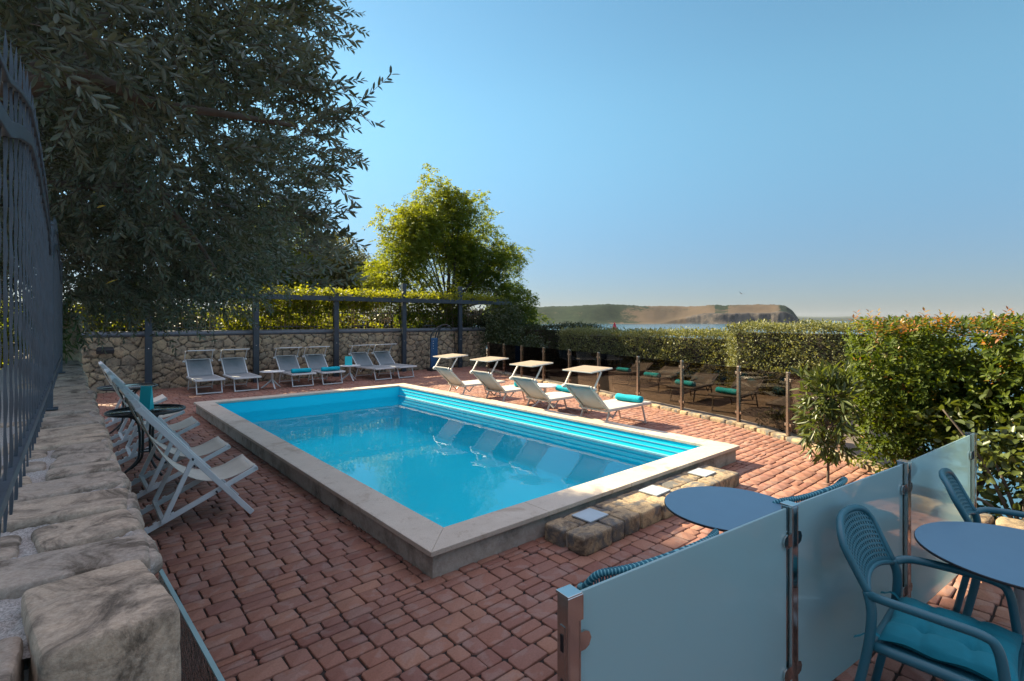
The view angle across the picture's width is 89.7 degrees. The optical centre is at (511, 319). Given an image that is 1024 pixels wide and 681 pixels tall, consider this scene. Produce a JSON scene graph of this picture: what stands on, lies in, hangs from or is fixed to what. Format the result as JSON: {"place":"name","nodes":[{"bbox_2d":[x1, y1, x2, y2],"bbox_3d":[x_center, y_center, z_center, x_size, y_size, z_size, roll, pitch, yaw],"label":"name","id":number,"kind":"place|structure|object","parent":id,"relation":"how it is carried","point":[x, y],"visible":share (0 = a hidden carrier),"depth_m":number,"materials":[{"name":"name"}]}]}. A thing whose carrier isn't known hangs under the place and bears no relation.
{"place":"outdoors","nodes":[
{"label":"outdoors","id":0,"kind":"place"},
{"bbox_2d":[18,350,997,524],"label":"ground","id":1,"kind":"structure","parent":0,"point":[849,443],"depth_m":8.89,"materials":[{"name":"brown soil"}]},
{"bbox_2d":[0,297,83,365],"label":"garden shrub","id":2,"kind":"object","parent":1,"relation":"on","point":[13,339],"visible":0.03,"depth_m":12.55,"materials":[{"name":"green plant"}]},
{"bbox_2d":[0,8,151,368],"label":"shade tree","id":3,"kind":"object","parent":1,"relation":"on","point":[45,125],"visible":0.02,"depth_m":15.80,"materials":[{"name":"green plant"}]},
{"bbox_2d":[0,360,180,680],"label":"stone wall","id":4,"kind":"structure","parent":1,"relation":"on","point":[85,595],"depth_m":0.86,"materials":[{"name":"grey stone"}]},
{"bbox_2d":[0,30,65,534],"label":"iron fence","id":5,"kind":"object","parent":4,"relation":"on","point":[45,271],"visible":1,"depth_m":1.20,"materials":[{"name":"black metal"}]},
{"bbox_2d":[0,296,93,363],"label":"oleander","id":6,"kind":"object","parent":4,"relation":"on","point":[68,336],"visible":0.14,"depth_m":4.91,"materials":[{"name":"green plant"}]},
{"bbox_2d":[159,569,224,680],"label":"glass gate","id":7,"kind":"structure","parent":4,"relation":"attached to","point":[198,663],"depth_m":1.35,"materials":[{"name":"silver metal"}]},
{"bbox_2d":[76,303,226,331],"bbox_3d":[-10.226,0.608,14.088,4.348,2.442,2.208,0,0,-41],"label":"garden shrub","id":8,"kind":"object","parent":1,"relation":"on","point":[180,324],"visible":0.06,"depth_m":14.42,"materials":[{"name":"green plant"}]},
{"bbox_2d":[0,0,399,355],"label":"olive tree","id":9,"kind":"object","parent":1,"relation":"on","point":[115,229],"visible":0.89,"depth_m":3.80,"materials":[{"name":"green plant"}]},
{"bbox_2d":[180,305,327,329],"bbox_3d":[-8.042,0.599,16.279,4.519,2.462,2.038,0,0,-41],"label":"garden shrub","id":10,"kind":"object","parent":1,"relation":"on","point":[231,316],"visible":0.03,"depth_m":16.09,"materials":[{"name":"green plant"}]},
{"bbox_2d":[31,327,486,392],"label":"back stone wall","id":11,"kind":"structure","parent":1,"relation":"on","point":[125,362],"depth_m":14.82,"materials":[{"name":"beige stone"}]},
{"bbox_2d":[96,347,113,353],"bbox_3d":[-9.848,0.735,12.447,0.354,0.162,0.163,0,0,-41],"label":"wall light","id":12,"kind":"object","parent":11,"relation":"attached to","point":[109,350],"visible":0.84,"depth_m":12.41,"materials":[{"name":"black metal"}]},
{"bbox_2d":[71,299,483,331],"bbox_3d":[-5.893,-0.169,16.417,12.680,0.979,0.113,0,0,-41],"label":"hedge","id":13,"kind":"object","parent":11,"relation":"on","point":[351,317],"visible":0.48,"depth_m":16.70,"materials":[{"name":"plant"}]},
{"bbox_2d":[210,203,340,315],"bbox_3d":[-11.401,-2.034,24.625,6.320,7.809,4.565,0,0,-41],"label":"garden tree","id":14,"kind":"object","parent":1,"relation":"on","point":[290,284],"visible":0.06,"depth_m":24.11,"materials":[{"name":"green plant"}]},
{"bbox_2d":[278,307,381,328],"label":"garden shrub","id":15,"kind":"object","parent":1,"relation":"on","point":[346,318],"visible":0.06,"depth_m":18.13,"materials":[{"name":"green plant"}]},
{"bbox_2d":[285,230,390,315],"bbox_3d":[-9.206,-1.455,26.592,6.690,6.659,4.085,0,0,-41],"label":"garden tree","id":16,"kind":"object","parent":1,"relation":"on","point":[342,275],"visible":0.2,"depth_m":26.14,"materials":[{"name":"green plant"}]},
{"bbox_2d":[346,307,431,328],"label":"garden shrub","id":17,"kind":"object","parent":1,"relation":"on","point":[372,317],"visible":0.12,"depth_m":18.84,"materials":[{"name":"green plant"}]},
{"bbox_2d":[351,163,554,343],"bbox_3d":[-2.206,-2.093,23.599,10.125,9.392,4.671,0,0,-41],"label":"acacia tree","id":18,"kind":"object","parent":1,"relation":"on","point":[424,228],"visible":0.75,"depth_m":22.75,"materials":[{"name":"green plant"}]},
{"bbox_2d":[431,305,516,342],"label":"garden shrub","id":19,"kind":"object","parent":1,"relation":"on","point":[478,321],"visible":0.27,"depth_m":20.30,"materials":[{"name":"green plant"}]},
{"bbox_2d":[472,297,552,356],"bbox_3d":[0.060,0.582,19.287,2.923,2.894,2.487,0,0,19],"label":"garden shrub","id":20,"kind":"object","parent":1,"relation":"on","point":[508,331],"visible":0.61,"depth_m":19.27,"materials":[{"name":"green plant"}]},
{"bbox_2d":[493,321,605,349],"bbox_3d":[1.360,0.988,23.442,1.521,2.030,6.823,0,0,-41],"label":"hedge","id":21,"kind":"object","parent":1,"relation":"on","point":[550,335],"visible":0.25,"depth_m":22.49,"materials":[{"name":"green plant"}]},
{"bbox_2d":[557,325,736,366],"bbox_3d":[4.321,1.083,17.142,1.596,1.878,7.008,0,0,-41],"label":"hedge","id":22,"kind":"object","parent":1,"relation":"on","point":[701,348],"visible":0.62,"depth_m":16.30,"materials":[{"name":"green plant"}]},
{"bbox_2d":[723,318,937,404],"bbox_3d":[7.299,0.975,12.217,1.598,2.085,4.496,0,0,-41],"label":"hedge","id":23,"kind":"object","parent":1,"relation":"on","point":[794,346],"visible":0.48,"depth_m":12.30,"materials":[{"name":"green plant"}]},
{"bbox_2d":[911,388,1023,523],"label":"fig tree","id":24,"kind":"object","parent":1,"relation":"on","point":[993,456],"visible":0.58,"depth_m":4.72,"materials":[{"name":"green plant"}]},
{"bbox_2d":[984,504,1008,515],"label":"shrub","id":25,"kind":"object","parent":1,"relation":"on","point":[1007,505],"depth_m":4.59,"materials":[{"name":"green plant"}]},
{"bbox_2d":[980,513,1023,529],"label":"kerb stones","id":26,"kind":"object","parent":1,"relation":"on","point":[986,518],"visible":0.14,"depth_m":4.30,"materials":[{"name":"stone"}]},
{"bbox_2d":[8,0,1023,319],"label":"sky","id":27,"kind":"structure","parent":0,"point":[811,158],"materials":[{"name":"blue"}]},
{"bbox_2d":[12,320,1023,518],"bbox_3d":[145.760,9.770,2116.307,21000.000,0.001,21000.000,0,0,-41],"label":"sea","id":28,"kind":"structure","parent":0,"point":[673,326],"depth_m":592.54,"materials":[{"name":"liquid"}]},
{"bbox_2d":[96,366,1013,680],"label":"paving","id":29,"kind":"structure","parent":0,"point":[364,600],"depth_m":3.58,"materials":[{"name":"red brick"}]},
{"bbox_2d":[63,312,82,361],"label":"stone pillar","id":30,"kind":"structure","parent":29,"relation":"on","point":[77,355],"depth_m":5.32,"materials":[{"name":"grey stone"}]},
{"bbox_2d":[96,383,157,434],"bbox_3d":[-6.028,1.401,8.077,0.780,0.737,0.780,0,0,-41],"label":"bistro table","id":31,"kind":"object","parent":29,"relation":"on","point":[135,387],"visible":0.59,"depth_m":8.01,"materials":[{"name":"black metal"}]},
{"bbox_2d":[98,361,167,427],"bbox_3d":[-6.494,1.234,8.818,0.924,1.074,0.660,0,0,-40],"label":"deck chair","id":32,"kind":"object","parent":29,"relation":"on","point":[155,399],"visible":0.48,"depth_m":8.79,"materials":[{"name":"white fabric"}]},
{"bbox_2d":[103,404,185,475],"bbox_3d":[-4.239,1.401,5.962,0.780,0.737,0.780,0,0,-41],"label":"bistro table","id":33,"kind":"object","parent":29,"relation":"on","point":[156,411],"visible":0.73,"depth_m":5.91,"materials":[{"name":"black metal"}]},
{"bbox_2d":[139,386,153,409],"bbox_3d":[-4.239,0.900,5.962,0.120,0.270,0.090,0,0,-6],"label":"menu card","id":34,"kind":"object","parent":33,"relation":"on","point":[146,397],"visible":0.77,"depth_m":5.94,"materials":[{"name":"teal paper"}]},
{"bbox_2d":[104,368,184,446],"bbox_3d":[-5.383,1.234,7.543,0.924,1.074,0.660,0,0,-42],"label":"deck chair","id":35,"kind":"object","parent":29,"relation":"on","point":[125,438],"visible":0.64,"depth_m":7.41,"materials":[{"name":"white fabric"}]},
{"bbox_2d":[109,374,199,464],"bbox_3d":[-4.635,1.234,6.685,0.924,1.074,0.660,0,0,-40],"label":"deck chair","id":36,"kind":"object","parent":29,"relation":"on","point":[185,423],"visible":0.65,"depth_m":6.66,"materials":[{"name":"white fabric"}]},
{"bbox_2d":[119,387,230,497],"bbox_3d":[-3.557,1.234,5.446,0.924,1.074,0.660,0,0,-41],"label":"deck chair","id":37,"kind":"object","parent":29,"relation":"on","point":[213,444],"visible":0.67,"depth_m":5.43,"materials":[{"name":"white fabric"}]},
{"bbox_2d":[129,398,257,533],"bbox_3d":[-2.869,1.234,4.657,0.924,1.074,0.660,0,0,-40],"label":"deck chair","id":38,"kind":"object","parent":29,"relation":"on","point":[237,465],"visible":0.94,"depth_m":4.57,"materials":[{"name":"white fabric"}]},
{"bbox_2d":[182,349,224,394],"bbox_3d":[-7.654,1.258,12.775,0.680,1.010,1.581,0,0,-41],"label":"sun lounger","id":39,"kind":"object","parent":29,"relation":"on","point":[199,370],"visible":1,"depth_m":13.09,"materials":[{"name":"white fabric"}]},
{"bbox_2d":[218,348,261,391],"bbox_3d":[-7.025,1.258,13.271,0.680,1.010,1.581,0,0,-41],"label":"sun lounger","id":40,"kind":"object","parent":29,"relation":"on","point":[234,368],"visible":1,"depth_m":13.59,"materials":[{"name":"white fabric"}]},
{"bbox_2d":[259,370,284,388],"bbox_3d":[-6.200,1.542,13.299,0.600,0.452,0.600,0,0,-41],"label":"side table","id":41,"kind":"object","parent":29,"relation":"on","point":[272,381],"visible":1,"depth_m":13.26,"materials":[{"name":"white paint"}]},
{"bbox_2d":[273,347,315,386],"bbox_3d":[-5.979,1.258,14.141,0.680,1.010,1.581,0,0,-41],"label":"sun lounger","id":42,"kind":"object","parent":29,"relation":"on","point":[287,363],"visible":0.84,"depth_m":14.46,"materials":[{"name":"white paint"}]},
{"bbox_2d":[291,368,311,372],"bbox_3d":[-5.657,1.355,13.802,0.509,0.121,0.147,0,0,-41],"label":"rolled towel","id":43,"kind":"object","parent":42,"relation":"on","point":[301,370],"visible":1,"depth_m":13.75,"materials":[{"name":"teal fabric"}]},
{"bbox_2d":[302,346,344,384],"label":"sun lounger","id":44,"kind":"object","parent":29,"relation":"on","point":[315,362],"visible":0.84,"depth_m":14.94,"materials":[{"name":"white paint"}]},
{"bbox_2d":[321,366,339,370],"bbox_3d":[-5.043,1.355,14.284,0.509,0.121,0.147,0,0,-41],"label":"rolled towel","id":45,"kind":"object","parent":44,"relation":"on","point":[334,368],"visible":1,"depth_m":14.23,"materials":[{"name":"teal fabric"}]},
{"bbox_2d":[145,283,511,382],"bbox_3d":[-5.381,0.260,16.986,12.900,3.020,1.555,0,0,-41],"label":"pergola","id":46,"kind":"object","parent":29,"relation":"on","point":[337,298],"visible":0.62,"depth_m":16.07,"materials":[{"name":"metal"}]},
{"bbox_2d":[74,275,504,366],"bbox_3d":[-5.709,0.255,16.795,13.403,3.034,2.244,0,0,-41],"label":"climbing vine","id":47,"kind":"object","parent":46,"relation":"attached to","point":[325,306],"visible":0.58,"depth_m":16.64,"materials":[{"name":"green plant"}]},
{"bbox_2d":[339,364,359,381],"bbox_3d":[-4.723,1.542,14.983,0.600,0.452,0.600,0,0,-41],"label":"side table","id":48,"kind":"object","parent":29,"relation":"on","point":[349,373],"visible":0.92,"depth_m":14.92,"materials":[{"name":"white paint"}]},
{"bbox_2d":[345,356,351,364],"bbox_3d":[-4.753,1.185,14.957,0.200,0.260,0.090,0,0,-12],"label":"menu card","id":49,"kind":"object","parent":48,"relation":"on","point":[348,360],"visible":1,"depth_m":14.93,"materials":[{"name":"teal paper"}]},
{"bbox_2d":[348,344,394,379],"bbox_3d":[-4.284,1.258,15.660,1.581,1.010,0.680,0,0,43],"label":"sun lounger","id":50,"kind":"object","parent":29,"relation":"on","point":[362,360],"visible":0.99,"depth_m":15.92,"materials":[{"name":"white paint"}]},
{"bbox_2d":[371,343,416,377],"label":"sun lounger","id":51,"kind":"object","parent":29,"relation":"on","point":[383,358],"visible":0.94,"depth_m":16.41,"materials":[{"name":"white fabric"}]},
{"bbox_2d":[427,324,450,370],"bbox_3d":[-2.556,0.955,18.105,0.830,1.631,0.340,0,0,-41],"label":"outdoor shower","id":52,"kind":"object","parent":29,"relation":"on","point":[433,349],"visible":0.92,"depth_m":17.94,"materials":[{"name":"blue plastic"}]},
{"bbox_2d":[194,383,739,578],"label":"swimming pool","id":53,"kind":"structure","parent":29,"relation":"in","point":[432,483],"depth_m":7.96,"materials":[{"name":"blue liquid"}]},
{"bbox_2d":[433,353,504,396],"bbox_3d":[-0.947,1.258,11.575,1.581,1.010,0.680,0,0,-41],"label":"sun lounger","id":54,"kind":"object","parent":29,"relation":"on","point":[450,376],"visible":0.78,"depth_m":11.24,"materials":[{"name":"beige paint"}]},
{"bbox_2d":[470,356,542,402],"bbox_3d":[-0.060,1.258,10.664,1.581,1.010,0.680,0,0,-41],"label":"sun lounger","id":55,"kind":"object","parent":29,"relation":"on","point":[488,381],"visible":0.69,"depth_m":10.30,"materials":[{"name":"white fabric"}]},
{"bbox_2d":[532,383,557,408],"bbox_3d":[0.668,1.542,10.423,0.600,0.452,0.600,0,0,-41],"label":"side table","id":56,"kind":"object","parent":29,"relation":"on","point":[544,386],"visible":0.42,"depth_m":10.37,"materials":[{"name":"white paint"}]},
{"bbox_2d":[509,360,586,411],"bbox_3d":[0.745,1.258,9.588,1.581,1.010,0.680,0,0,-41],"label":"sun lounger","id":57,"kind":"object","parent":29,"relation":"on","point":[530,388],"visible":0.82,"depth_m":9.25,"materials":[{"name":"white fabric"}]},
{"bbox_2d":[555,385,568,391],"bbox_3d":[1.087,1.355,10.098,0.509,0.121,0.147,0,0,43],"label":"rolled towel","id":58,"kind":"object","parent":57,"relation":"on","point":[559,388],"visible":0.41,"depth_m":10.13,"materials":[{"name":"teal fabric"}]},
{"bbox_2d":[562,365,650,422],"bbox_3d":[1.603,1.258,8.558,1.581,1.010,0.680,0,0,-41],"label":"sun lounger","id":59,"kind":"object","parent":29,"relation":"on","point":[589,398],"visible":0.86,"depth_m":8.24,"materials":[{"name":"beige paint"}]},
{"bbox_2d":[615,393,643,402],"bbox_3d":[2.035,1.355,8.934,0.147,0.121,0.508,0,0,-44],"label":"rolled towel","id":60,"kind":"object","parent":59,"relation":"on","point":[630,398],"visible":1,"depth_m":8.86,"materials":[{"name":"teal fabric"}]},
{"bbox_2d":[545,465,739,555],"bbox_3d":[1.360,1.704,4.828,2.562,0.175,0.455,0,0,-41],"label":"stone step","id":61,"kind":"object","parent":29,"relation":"on","point":[587,531],"visible":0.79,"depth_m":4.35,"materials":[{"name":"stone"}]},
{"bbox_2d":[577,528,718,589],"bbox_3d":[0.616,1.392,2.402,0.828,0.769,0.593,0,0,-33],"label":"rope chair","id":62,"kind":"object","parent":29,"relation":"on","point":[597,575],"visible":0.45,"depth_m":2.12,"materials":[{"name":"teal plastic"}]},
{"bbox_2d":[487,342,845,453],"bbox_3d":[1.897,1.270,12.308,0.508,1.000,12.472,0,0,-24],"label":"smoked glass fence","id":63,"kind":"object","parent":29,"relation":"on","point":[761,397],"visible":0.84,"depth_m":9.71,"materials":[{"name":"brown glass"}]},
{"bbox_2d":[487,369,888,472],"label":"kerb","id":64,"kind":"structure","parent":29,"relation":"on","point":[792,439],"depth_m":8.54,"materials":[{"name":"stone"}]},
{"bbox_2d":[664,486,780,531],"bbox_3d":[1.218,1.398,2.865,0.710,0.717,0.710,0,0,-41],"label":"cafe table","id":65,"kind":"object","parent":29,"relation":"on","point":[723,509],"visible":0.38,"depth_m":2.88,"materials":[{"name":"blue metal"}]},
{"bbox_2d":[556,431,976,680],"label":"frosted glass fence","id":66,"kind":"object","parent":29,"relation":"on","point":[776,595],"visible":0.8,"depth_m":2.12,"materials":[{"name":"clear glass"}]},
{"bbox_2d":[772,476,847,503],"bbox_3d":[1.771,1.388,3.223,0.828,0.769,0.593,0,0,-33],"label":"rope chair","id":67,"kind":"object","parent":29,"relation":"on","point":[842,481],"visible":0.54,"depth_m":2.99,"materials":[{"name":"teal plastic"}]},
{"bbox_2d":[788,359,867,482],"bbox_3d":[3.411,1.109,5.622,0.809,1.362,0.824,0,0,-41],"label":"laurel sapling","id":68,"kind":"object","parent":29,"relation":"on","point":[828,386],"visible":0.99,"depth_m":5.52,"materials":[{"name":"green plant"}]},
{"bbox_2d":[836,504,1023,680],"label":"armchair","id":69,"kind":"object","parent":29,"relation":"on","point":[863,563],"visible":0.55,"depth_m":2.13,"materials":[{"name":"teal plastic"}]},
{"bbox_2d":[853,591,1022,680],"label":"seat cushion","id":70,"kind":"object","parent":69,"relation":"on","point":[939,643],"visible":0.71,"depth_m":2.02,"materials":[{"name":"teal fabric"}]},
{"bbox_2d":[840,306,1023,510],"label":"photinia hedge","id":71,"kind":"object","parent":29,"relation":"on","point":[918,381],"visible":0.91,"depth_m":5.39,"materials":[{"name":"green plant"}]},
{"bbox_2d":[914,521,1023,637],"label":"cafe table","id":72,"kind":"object","parent":29,"relation":"on","point":[994,553],"visible":0.91,"depth_m":2.32,"materials":[{"name":"blue metal"}]},
{"bbox_2d":[939,468,1023,616],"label":"armchair","id":73,"kind":"object","parent":29,"relation":"on","point":[961,500],"visible":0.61,"depth_m":2.98,"materials":[{"name":"teal plastic"}]},
{"bbox_2d":[475,304,799,323],"bbox_3d":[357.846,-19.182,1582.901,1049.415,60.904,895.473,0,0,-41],"label":"headland hills","id":74,"kind":"structure","parent":0,"point":[635,314],"depth_m":1423.13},
{"bbox_2d":[797,316,1023,320],"bbox_3d":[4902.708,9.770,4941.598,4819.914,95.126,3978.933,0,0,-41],"label":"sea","id":75,"kind":"structure","parent":0,"point":[845,318],"depth_m":4650.39,"materials":[{"name":"blue liquid"}]}
]}

